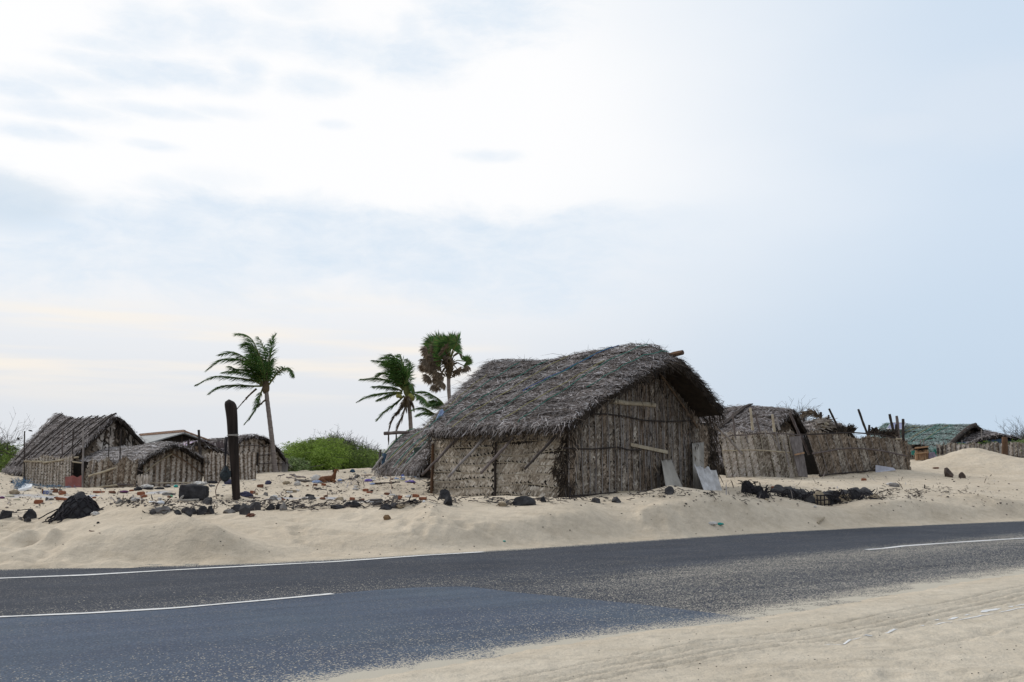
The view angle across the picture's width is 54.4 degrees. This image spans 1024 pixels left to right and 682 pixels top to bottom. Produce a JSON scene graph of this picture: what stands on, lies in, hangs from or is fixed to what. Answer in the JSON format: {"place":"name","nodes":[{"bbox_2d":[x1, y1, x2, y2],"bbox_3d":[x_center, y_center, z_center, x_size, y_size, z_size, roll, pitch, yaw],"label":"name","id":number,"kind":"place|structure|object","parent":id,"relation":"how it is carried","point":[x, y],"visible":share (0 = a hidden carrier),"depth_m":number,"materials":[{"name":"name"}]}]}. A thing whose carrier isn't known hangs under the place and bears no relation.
{"place":"outdoors","nodes":[
{"label":"outdoors","id":0,"kind":"place"},
{"bbox_2d":[0,448,1023,681],"bbox_3d":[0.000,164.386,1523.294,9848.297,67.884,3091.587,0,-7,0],"label":"ground","id":1,"kind":"structure","parent":0,"point":[779,647],"depth_m":15.56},
{"bbox_2d":[0,510,11,518],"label":"stone","id":2,"kind":"object","parent":1,"relation":"on","point":[4,514],"visible":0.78,"depth_m":18.02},
{"bbox_2d":[9,490,19,493],"bbox_3d":[-12.147,3.688,24.318,0.270,0.124,0.126,0,-7,0],"label":"sack","id":3,"kind":"object","parent":1,"relation":"on","point":[14,492],"visible":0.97,"depth_m":24.27,"materials":[{"name":"beige fabric"}]},
{"bbox_2d":[0,416,34,471],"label":"thorn shrub","id":4,"kind":"object","parent":1,"relation":"on","point":[5,458],"visible":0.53,"depth_m":49.45,"materials":[{"name":"green plant"}]},
{"bbox_2d":[9,477,32,489],"bbox_3d":[-13.622,4.008,27.512,0.797,0.552,0.659,0,-7,0],"label":"fishing net","id":5,"kind":"object","parent":1,"relation":"on","point":[17,483],"visible":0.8,"depth_m":27.40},
{"bbox_2d":[18,483,31,490],"bbox_3d":[-13.362,4.033,27.346,0.344,0.233,0.593,4,-8,-29],"label":"foam slab","id":6,"kind":"object","parent":1,"relation":"on","point":[26,487],"depth_m":27.21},
{"bbox_2d":[23,509,36,518],"bbox_3d":[-8.674,3.168,17.912,0.240,0.293,0.199,0,-7,0],"label":"stone","id":7,"kind":"object","parent":1,"relation":"on","point":[31,513],"visible":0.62,"depth_m":17.86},
{"bbox_2d":[34,500,43,503],"bbox_3d":[-10.339,3.522,21.751,0.194,0.116,0.122,1,-7,-9],"label":"broken brick","id":8,"kind":"object","parent":1,"relation":"on","point":[38,501],"visible":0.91,"depth_m":21.70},
{"bbox_2d":[1,429,81,487],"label":"palm leaf fence","id":9,"kind":"object","parent":1,"relation":"on","point":[42,470],"visible":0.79,"depth_m":33.01,"materials":[{"name":"beige plant"}]},
{"bbox_2d":[42,489,52,494],"bbox_3d":[-11.607,3.766,24.896,0.251,0.148,0.209,0,-7,0],"label":"plastic tub","id":10,"kind":"object","parent":1,"relation":"on","point":[48,492],"visible":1,"depth_m":24.82,"materials":[{"name":"plastic"}]},
{"bbox_2d":[38,484,76,488],"bbox_3d":[-14.411,4.595,31.903,1.706,0.297,8.116,4,-8,-29],"label":"fishing net","id":11,"kind":"object","parent":1,"relation":"on","point":[52,485],"visible":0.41,"depth_m":30.03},
{"bbox_2d":[56,497,66,500],"bbox_3d":[-10.208,3.585,22.569,0.253,0.095,0.136,0,-7,0],"label":"broken brick","id":12,"kind":"object","parent":1,"relation":"on","point":[61,498],"visible":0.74,"depth_m":22.51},
{"bbox_2d":[38,493,105,523],"bbox_3d":[-7.575,2.919,17.413,1.199,0.527,1.031,0,-7,0],"label":"netted boulder","id":13,"kind":"object","parent":1,"relation":"on","point":[78,505],"visible":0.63,"depth_m":17.19,"materials":[{"name":"black stone"}]},
{"bbox_2d":[65,475,81,487],"bbox_3d":[-14.222,4.638,32.312,0.725,0.566,0.380,0,-7,0],"label":"sheet board","id":14,"kind":"object","parent":1,"relation":"on","point":[72,481],"visible":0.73,"depth_m":32.35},
{"bbox_2d":[1,412,147,475],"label":"palm thatch hut","id":15,"kind":"object","parent":1,"relation":"on","point":[98,431],"visible":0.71,"depth_m":36.42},
{"bbox_2d":[73,429,149,487],"bbox_3d":[-13.220,4.020,32.321,3.603,2.331,0.980,-4,-9,30],"label":"palm leaf fence","id":16,"kind":"object","parent":1,"relation":"on","point":[106,472],"visible":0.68,"depth_m":31.99,"materials":[{"name":"brown wood"}]},
{"bbox_2d":[79,441,213,485],"bbox_3d":[-12.874,4.398,34.456,6.894,1.806,3.052,-7,-10,44],"label":"palm thatch hut","id":17,"kind":"object","parent":1,"relation":"on","point":[163,463],"visible":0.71,"depth_m":32.81,"materials":[{"name":"brown wood"}]},
{"bbox_2d":[139,484,154,487],"bbox_3d":[-10.462,4.171,28.542,0.490,0.153,0.244,0,-7,0],"label":"plastic bag","id":18,"kind":"object","parent":1,"relation":"on","point":[147,485],"visible":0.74,"depth_m":28.49,"materials":[{"name":"white plastic"}]},
{"bbox_2d":[155,506,170,513],"bbox_3d":[-5.603,2.745,15.977,0.310,0.205,0.199,0,-7,0],"label":"stone","id":19,"kind":"object","parent":1,"relation":"on","point":[157,509],"visible":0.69,"depth_m":15.92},
{"bbox_2d":[162,492,174,495],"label":"stone","id":20,"kind":"object","parent":1,"relation":"on","point":[166,493],"visible":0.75,"depth_m":22.80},
{"bbox_2d":[142,498,197,513],"bbox_3d":[-5.971,2.959,17.583,0.920,0.468,3.917,2,-8,-14],"label":"rope tangle","id":21,"kind":"object","parent":1,"relation":"on","point":[170,509],"visible":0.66,"depth_m":16.04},
{"bbox_2d":[139,430,209,443],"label":"cottage","id":22,"kind":"structure","parent":1,"relation":"on","point":[177,436],"depth_m":46.98,"materials":[{"name":"tile"}]},
{"bbox_2d":[181,507,192,516],"bbox_3d":[-5.304,2.813,16.245,0.186,0.206,0.139,0,-7,0],"label":"stone","id":23,"kind":"object","parent":1,"relation":"on","point":[188,511],"visible":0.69,"depth_m":16.20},
{"bbox_2d":[178,495,198,500],"bbox_3d":[-6.860,3.332,21.131,0.460,0.120,0.094,0,-7,2],"label":"driftwood","id":24,"kind":"object","parent":1,"relation":"on","point":[181,499],"visible":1,"depth_m":21.09,"materials":[{"name":"wood"}]},
{"bbox_2d":[178,484,208,499],"bbox_3d":[-6.843,3.256,21.417,0.630,0.377,0.454,0,-7,0],"label":"black boulder","id":25,"kind":"object","parent":1,"relation":"on","point":[194,491],"visible":0.89,"depth_m":21.22,"materials":[{"name":"stone"}]},
{"bbox_2d":[191,481,208,484],"bbox_3d":[-9.668,4.413,30.826,0.668,0.157,0.339,0,-7,0],"label":"plastic bag","id":26,"kind":"object","parent":1,"relation":"on","point":[200,483],"visible":0.57,"depth_m":30.75,"materials":[{"name":"white plastic"}]},
{"bbox_2d":[196,506,206,514],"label":"stone","id":27,"kind":"object","parent":1,"relation":"on","point":[201,510],"visible":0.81,"depth_m":18.50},
{"bbox_2d":[179,439,228,473],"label":"palm thatch hut","id":28,"kind":"object","parent":1,"relation":"on","point":[206,448],"visible":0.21,"depth_m":41.32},
{"bbox_2d":[203,497,211,503],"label":"stone","id":29,"kind":"object","parent":1,"relation":"on","point":[207,500],"visible":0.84,"depth_m":20.19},
{"bbox_2d":[207,506,214,513],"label":"stone","id":30,"kind":"object","parent":1,"relation":"on","point":[210,510],"visible":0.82,"depth_m":18.45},
{"bbox_2d":[209,440,223,449],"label":"stick fence","id":31,"kind":"object","parent":1,"relation":"on","point":[221,445],"visible":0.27,"depth_m":43.76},
{"bbox_2d":[187,430,256,481],"bbox_3d":[-10.800,4.108,34.669,3.704,1.938,1.753,-5,-9,34],"label":"palm leaf fence","id":32,"kind":"object","parent":1,"relation":"on","point":[247,465],"visible":0.61,"depth_m":33.67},
{"bbox_2d":[17,472,428,499],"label":"debris","id":33,"kind":"object","parent":1,"relation":"on","point":[371,478],"visible":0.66,"depth_m":28.07,"materials":[{"name":"brown stone"}]},
{"bbox_2d":[223,509,235,512],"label":"stone","id":34,"kind":"object","parent":1,"relation":"on","point":[229,511],"visible":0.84,"depth_m":18.39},
{"bbox_2d":[225,399,239,500],"bbox_3d":[-6.161,2.419,21.947,0.423,2.267,0.269,0,-7,0],"label":"wooden post","id":35,"kind":"object","parent":1,"relation":"on","point":[232,420],"visible":0.98,"depth_m":21.88,"materials":[{"name":"wood"}]},
{"bbox_2d":[220,437,230,481],"bbox_3d":[-6.274,2.595,21.843,0.252,0.990,0.200,0,-7,0],"label":"net bag","id":36,"kind":"object","parent":35,"relation":"hanging from","point":[225,474],"visible":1,"depth_m":21.77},
{"bbox_2d":[231,504,240,511],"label":"stone","id":37,"kind":"object","parent":1,"relation":"on","point":[236,508],"visible":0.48,"depth_m":18.89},
{"bbox_2d":[239,503,249,514],"bbox_3d":[-4.886,3.137,18.190,0.186,0.356,0.164,0,-7,0],"label":"stone","id":38,"kind":"object","parent":1,"relation":"on","point":[244,509],"visible":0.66,"depth_m":18.14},
{"bbox_2d":[194,333,295,471],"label":"coconut palm","id":39,"kind":"object","parent":1,"relation":"on","point":[262,371],"visible":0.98,"depth_m":45.90,"materials":[{"name":"green plant"}]},
{"bbox_2d":[240,491,252,496],"bbox_3d":[-6.041,3.480,22.638,0.303,0.144,0.217,3,-8,-24],"label":"dark cloth","id":40,"kind":"object","parent":1,"relation":"on","point":[246,494],"visible":0.93,"depth_m":22.58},
{"bbox_2d":[204,433,291,472],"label":"palm thatch hut","id":41,"kind":"object","parent":1,"relation":"on","point":[258,445],"visible":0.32,"depth_m":45.91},
{"bbox_2d":[226,499,274,510],"bbox_3d":[-5.224,3.231,19.803,0.950,0.248,2.426,2,-8,-16],"label":"rope tangle","id":42,"kind":"object","parent":1,"relation":"on","point":[253,501],"visible":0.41,"depth_m":20.44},
{"bbox_2d":[249,502,260,510],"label":"stone","id":43,"kind":"object","parent":1,"relation":"on","point":[256,505],"visible":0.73,"depth_m":18.81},
{"bbox_2d":[266,504,274,509],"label":"stone","id":44,"kind":"object","parent":1,"relation":"on","point":[270,506],"visible":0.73,"depth_m":19.16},
{"bbox_2d":[263,500,303,508],"bbox_3d":[-4.631,3.299,19.799,0.861,0.299,1.939,2,-8,-17],"label":"rope tangle","id":45,"kind":"object","parent":1,"relation":"on","point":[286,503],"visible":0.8,"depth_m":19.67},
{"bbox_2d":[279,458,287,471],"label":"stick fence","id":46,"kind":"object","parent":1,"relation":"on","point":[284,467],"visible":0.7,"depth_m":46.61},
{"bbox_2d":[280,502,286,510],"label":"stone","id":47,"kind":"object","parent":1,"relation":"on","point":[283,506],"visible":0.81,"depth_m":19.05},
{"bbox_2d":[294,479,313,481],"bbox_3d":[-6.647,4.457,31.785,0.109,0.094,1.993,4,-8,-27],"label":"driftwood","id":48,"kind":"object","parent":1,"relation":"on","point":[301,480],"visible":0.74,"depth_m":31.80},
{"bbox_2d":[288,456,324,471],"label":"thorn shrub","id":49,"kind":"object","parent":1,"relation":"on","point":[298,464],"visible":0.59,"depth_m":48.49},
{"bbox_2d":[311,474,319,479],"bbox_3d":[-6.266,4.371,31.825,0.306,0.228,0.148,0,-7,0],"label":"sack","id":50,"kind":"object","parent":1,"relation":"on","point":[315,477],"visible":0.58,"depth_m":31.78,"materials":[{"name":"white fabric"}]},
{"bbox_2d":[280,431,357,470],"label":"thorn shrub","id":51,"kind":"object","parent":1,"relation":"on","point":[318,450],"visible":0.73,"depth_m":50.37,"materials":[{"name":"green plant"}]},
{"bbox_2d":[318,467,338,482],"bbox_3d":[-5.454,3.998,29.688,0.598,0.496,0.450,4,-8,-28],"label":"goat","id":52,"kind":"object","parent":1,"relation":"on","point":[329,478],"visible":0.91,"depth_m":29.65},
{"bbox_2d":[330,504,343,508],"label":"stone","id":53,"kind":"object","parent":1,"relation":"on","point":[336,506],"visible":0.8,"depth_m":19.04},
{"bbox_2d":[323,425,387,470],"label":"thorn shrub","id":54,"kind":"object","parent":1,"relation":"on","point":[362,456],"visible":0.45,"depth_m":52.65,"materials":[{"name":"green plant"}]},
{"bbox_2d":[351,500,360,506],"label":"stone","id":55,"kind":"object","parent":1,"relation":"on","point":[356,503],"visible":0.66,"depth_m":19.41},
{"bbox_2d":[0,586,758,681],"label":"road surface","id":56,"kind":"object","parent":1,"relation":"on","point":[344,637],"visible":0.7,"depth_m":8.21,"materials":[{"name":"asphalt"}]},
{"bbox_2d":[0,593,332,616],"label":"line","id":57,"kind":"object","parent":56,"relation":"on","point":[170,607],"visible":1,"depth_m":9.71,"materials":[{"name":"paint"}]},
{"bbox_2d":[348,495,410,507],"bbox_3d":[-2.581,3.193,19.598,1.160,0.369,2.417,2,-8,-13],"label":"rope tangle","id":58,"kind":"object","parent":1,"relation":"on","point":[382,502],"visible":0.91,"depth_m":19.71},
{"bbox_2d":[378,503,391,509],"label":"stone","id":59,"kind":"object","parent":1,"relation":"on","point":[384,506],"visible":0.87,"depth_m":18.53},
{"bbox_2d":[383,515,390,519],"bbox_3d":[-2.235,3.158,17.828,0.125,0.104,0.108,-3,-8,25],"label":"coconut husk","id":60,"kind":"object","parent":1,"relation":"on","point":[386,517],"visible":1,"depth_m":17.80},
{"bbox_2d":[356,353,429,431],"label":"coconut palm","id":61,"kind":"object","parent":1,"relation":"on","point":[397,373],"visible":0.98,"depth_m":43.82,"materials":[{"name":"green plant"}]},
{"bbox_2d":[370,427,432,477],"bbox_3d":[-2.826,3.954,34.281,3.872,2.158,5.373,3,-8,-25],"label":"palm thatch hut","id":62,"kind":"object","parent":1,"relation":"on","point":[397,463],"visible":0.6,"depth_m":34.00,"materials":[{"name":"grey plant"}]},
{"bbox_2d":[398,494,427,505],"bbox_3d":[-1.870,2.988,18.736,0.584,0.218,0.451,0,-7,0],"label":"rope tangle","id":63,"kind":"object","parent":1,"relation":"on","point":[415,502],"visible":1,"depth_m":18.65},
{"bbox_2d":[410,391,444,416],"bbox_3d":[-3.346,3.615,39.724,1.503,3.286,1.534,0,-7,0],"label":"coconut palm","id":64,"kind":"object","parent":1,"relation":"on","point":[432,404],"visible":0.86,"depth_m":39.80,"materials":[{"name":"green plant"}]},
{"bbox_2d":[439,489,450,498],"bbox_3d":[-1.454,3.368,21.527,0.257,0.351,0.170,1,-7,-8],"label":"stone","id":65,"kind":"object","parent":1,"relation":"on","point":[444,493],"visible":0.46,"depth_m":21.50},
{"bbox_2d":[417,330,473,400],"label":"fan palm","id":66,"kind":"object","parent":1,"relation":"on","point":[435,352],"visible":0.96,"depth_m":48.78,"materials":[{"name":"green plant"}]},
{"bbox_2d":[443,496,452,505],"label":"stone","id":67,"kind":"object","parent":1,"relation":"on","point":[448,500],"visible":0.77,"depth_m":19.21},
{"bbox_2d":[429,495,477,503],"bbox_3d":[-1.410,3.516,22.633,0.980,0.160,7.808,1,-7,-5],"label":"rope tangle","id":68,"kind":"object","parent":1,"relation":"on","point":[454,498],"visible":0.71,"depth_m":19.76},
{"bbox_2d":[478,496,513,505],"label":"rope tangle","id":69,"kind":"object","parent":1,"relation":"on","point":[493,498],"visible":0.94,"depth_m":19.89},
{"bbox_2d":[1,467,997,503],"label":"litter","id":70,"kind":"object","parent":1,"relation":"on","point":[429,486],"visible":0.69,"depth_m":26.72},
{"bbox_2d":[498,501,506,506],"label":"stone","id":71,"kind":"object","parent":1,"relation":"on","point":[502,504],"visible":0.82,"depth_m":19.61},
{"bbox_2d":[2,510,1014,679],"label":"pebbles","id":72,"kind":"object","parent":1,"relation":"on","point":[669,638],"visible":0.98,"depth_m":8.19,"materials":[{"name":"black stone"}]},
{"bbox_2d":[0,475,1022,507],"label":"pebbles","id":73,"kind":"object","parent":1,"relation":"on","point":[169,502],"visible":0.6,"depth_m":21.25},
{"bbox_2d":[513,496,535,505],"bbox_3d":[0.264,3.190,19.694,0.443,0.252,0.364,-4,-8,28],"label":"stone","id":74,"kind":"object","parent":1,"relation":"on","point":[522,500],"visible":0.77,"depth_m":19.58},
{"bbox_2d":[378,340,728,497],"bbox_3d":[1.403,2.265,26.579,7.812,4.472,7.672,-5,-9,35],"label":"palm thatch hut","id":75,"kind":"object","parent":1,"relation":"on","point":[619,419],"visible":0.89,"depth_m":25.20,"materials":[{"name":"brown wood"}]},
{"bbox_2d":[436,409,443,420],"bbox_3d":[-1.928,2.032,26.670,0.236,0.412,0.147,0,-7,0],"label":"rag","id":76,"kind":"object","parent":75,"relation":"attached to","point":[441,412],"visible":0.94,"depth_m":26.64,"materials":[{"name":"blue fabric"}]},
{"bbox_2d":[533,490,576,502],"bbox_3d":[0.720,3.187,20.007,1.064,0.466,0.926,-2,-8,12],"label":"rope tangle","id":77,"kind":"object","parent":1,"relation":"on","point":[546,498],"visible":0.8,"depth_m":20.02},
{"bbox_2d":[193,484,969,514],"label":"rope scraps","id":78,"kind":"object","parent":1,"relation":"on","point":[328,504],"visible":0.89,"depth_m":21.73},
{"bbox_2d":[591,498,600,502],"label":"stone","id":79,"kind":"object","parent":1,"relation":"on","point":[595,500],"visible":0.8,"depth_m":20.76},
{"bbox_2d":[569,485,634,501],"bbox_3d":[1.617,3.209,20.902,1.073,0.369,1.830,-6,-10,41],"label":"rope tangle","id":80,"kind":"object","parent":1,"relation":"on","point":[594,497],"visible":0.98,"depth_m":20.95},
{"bbox_2d":[612,496,620,502],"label":"stone","id":81,"kind":"object","parent":1,"relation":"on","point":[614,499],"visible":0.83,"depth_m":21.04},
{"bbox_2d":[664,486,673,494],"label":"stone","id":82,"kind":"object","parent":1,"relation":"on","point":[669,490],"visible":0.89,"depth_m":21.64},
{"bbox_2d":[661,459,681,486],"bbox_3d":[3.981,3.453,25.455,0.502,0.866,0.826,-7,-10,45],"label":"corrugated sheet","id":83,"kind":"object","parent":1,"relation":"on","point":[671,477],"visible":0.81,"depth_m":25.59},
{"bbox_2d":[692,442,703,489],"bbox_3d":[4.993,3.382,26.677,0.251,1.368,0.808,-7,-10,45],"label":"corrugated sheet","id":84,"kind":"object","parent":1,"relation":"on","point":[699,454],"visible":0.73,"depth_m":26.70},
{"bbox_2d":[694,464,721,490],"bbox_3d":[5.202,3.652,26.394,0.375,0.798,1.214,-6,-9,38],"label":"corrugated sheet","id":85,"kind":"object","parent":1,"relation":"on","point":[708,478],"visible":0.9,"depth_m":26.40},
{"bbox_2d":[699,403,807,474],"bbox_3d":[7.662,4.013,38.578,5.250,3.175,7.219,7,-10,-44],"label":"palm thatch hut","id":86,"kind":"object","parent":1,"relation":"on","point":[742,420],"visible":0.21,"depth_m":36.88,"materials":[{"name":"brown wood"}]},
{"bbox_2d":[802,439,818,474],"bbox_3d":[10.589,4.176,35.457,0.981,1.434,0.220,0,-7,0],"label":"door curtain","id":87,"kind":"object","parent":86,"relation":"hanging from","point":[811,467],"depth_m":35.42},
{"bbox_2d":[738,480,776,500],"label":"netted stones","id":88,"kind":"object","parent":1,"relation":"on","point":[748,486],"visible":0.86,"depth_m":24.96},
{"bbox_2d":[715,408,800,477],"bbox_3d":[8.137,3.520,33.127,4.648,2.566,1.120,4,-9,-30],"label":"palm leaf fence","id":89,"kind":"object","parent":1,"relation":"on","point":[765,453],"visible":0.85,"depth_m":33.36,"materials":[{"name":"brown wood"}]},
{"bbox_2d":[776,398,818,420],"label":"thorn shrub","id":90,"kind":"object","parent":1,"relation":"on","point":[806,406],"visible":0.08,"depth_m":46.94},
{"bbox_2d":[789,436,807,476],"bbox_3d":[9.600,3.868,33.380,0.491,1.394,0.339,0,-7,0],"label":"plank door","id":91,"kind":"structure","parent":1,"relation":"on","point":[797,450],"depth_m":33.35,"materials":[{"name":"grey wood"}]},
{"bbox_2d":[770,484,886,505],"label":"netted stones","id":92,"kind":"object","parent":1,"relation":"on","point":[828,497],"visible":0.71,"depth_m":25.49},
{"bbox_2d":[802,412,858,438],"bbox_3d":[11.503,4.137,38.880,4.097,2.676,4.157,3,-8,-22],"label":"palm thatch hut","id":93,"kind":"object","parent":1,"relation":"on","point":[825,424],"visible":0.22,"depth_m":37.44,"materials":[{"name":"brown plant"}]},
{"bbox_2d":[799,408,820,418],"bbox_3d":[11.208,2.725,37.452,0.876,0.466,0.498,0,-7,0],"label":"dry frond","id":94,"kind":"object","parent":93,"relation":"on","point":[812,413],"visible":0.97,"depth_m":37.42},
{"bbox_2d":[789,408,910,476],"bbox_3d":[12.091,3.642,34.956,5.399,2.564,0.762,4,-8,-25],"label":"palm leaf fence","id":95,"kind":"object","parent":1,"relation":"on","point":[840,451],"visible":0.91,"depth_m":34.83,"materials":[{"name":"brown wood"}]},
{"bbox_2d":[875,465,894,471],"bbox_3d":[13.105,4.492,34.998,0.886,0.261,0.103,3,-8,-20],"label":"sheet board","id":96,"kind":"object","parent":1,"relation":"on","point":[878,468],"visible":1,"depth_m":34.95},
{"bbox_2d":[889,483,899,486],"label":"stone","id":97,"kind":"object","parent":1,"relation":"on","point":[895,484],"visible":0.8,"depth_m":28.45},
{"bbox_2d":[908,444,914,459],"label":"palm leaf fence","id":98,"kind":"object","parent":1,"relation":"on","point":[910,449],"visible":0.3,"depth_m":54.16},
{"bbox_2d":[827,604,1023,644],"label":"verge line","id":99,"kind":"object","parent":1,"relation":"on","point":[986,610],"visible":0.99,"depth_m":8.96,"materials":[{"name":"paint"}]},
{"bbox_2d":[871,422,985,455],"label":"palm thatch hut","id":100,"kind":"object","parent":1,"relation":"on","point":[932,435],"visible":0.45,"depth_m":56.02,"materials":[{"name":"green plant"}]},
{"bbox_2d":[886,422,905,429],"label":"solar panel","id":101,"kind":"object","parent":100,"relation":"on","point":[894,423],"visible":0.47,"depth_m":58.32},
{"bbox_2d":[928,452,936,458],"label":"bundle","id":102,"kind":"object","parent":1,"relation":"on","point":[931,455],"visible":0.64,"depth_m":51.91,"materials":[{"name":"purple fabric"}]},
{"bbox_2d":[944,467,953,477],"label":"stone","id":103,"kind":"object","parent":1,"relation":"on","point":[948,472],"visible":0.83,"depth_m":34.17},
{"bbox_2d":[958,472,965,477],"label":"stone","id":104,"kind":"object","parent":1,"relation":"on","point":[961,475],"visible":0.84,"depth_m":34.14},
{"bbox_2d":[955,439,1001,443],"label":"wall sheet","id":105,"kind":"object","parent":1,"relation":"on","point":[993,440],"depth_m":54.33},
{"bbox_2d":[936,437,1023,457],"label":"palm leaf fence","id":106,"kind":"object","parent":1,"relation":"on","point":[1005,447],"visible":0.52,"depth_m":53.08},
{"bbox_2d":[968,440,1000,444],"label":"leafy plant","id":107,"kind":"object","parent":1,"relation":"on","point":[984,442],"visible":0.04,"depth_m":54.12,"materials":[{"name":"green plant"}]},
{"bbox_2d":[959,429,1022,443],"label":"palm thatch hut","id":108,"kind":"object","parent":1,"relation":"on","point":[990,435],"visible":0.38,"depth_m":54.67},
{"bbox_2d":[996,416,1023,438],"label":"thorn shrub","id":109,"kind":"object","parent":1,"relation":"on","point":[1018,434],"visible":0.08,"depth_m":57.91,"materials":[{"name":"grey plant"}]},
{"bbox_2d":[1008,439,1023,450],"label":"leafy plant","id":110,"kind":"object","parent":1,"relation":"on","point":[1018,440],"visible":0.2,"depth_m":54.11,"materials":[{"name":"green plant"}]},
{"bbox_2d":[0,521,1023,617],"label":"road","id":111,"kind":"structure","parent":0,"point":[752,575],"depth_m":13.08,"materials":[{"name":"asphalt"}]},
{"bbox_2d":[5,552,476,577],"bbox_3d":[-3.961,3.169,14.015,8.569,0.001,0.418,5,-9,-33],"label":"edge line","id":112,"kind":"object","parent":111,"relation":"on","point":[231,566],"visible":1,"depth_m":13.96,"materials":[{"name":"paint"}]},
{"bbox_2d":[866,538,1021,549],"bbox_3d":[9.753,3.875,19.466,9.032,0.001,0.314,5,-9,-33],"label":"line","id":113,"kind":"object","parent":111,"relation":"on","point":[939,543],"visible":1,"depth_m":18.33,"materials":[{"name":"paint"}]},
{"bbox_2d":[0,0,1023,453],"label":"sky","id":114,"kind":"structure","parent":0,"point":[821,202],"materials":[{"name":"white"}]},
{"bbox_2d":[909,442,929,459],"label":"wooden crate","id":115,"kind":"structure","parent":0,"point":[921,452],"depth_m":52.10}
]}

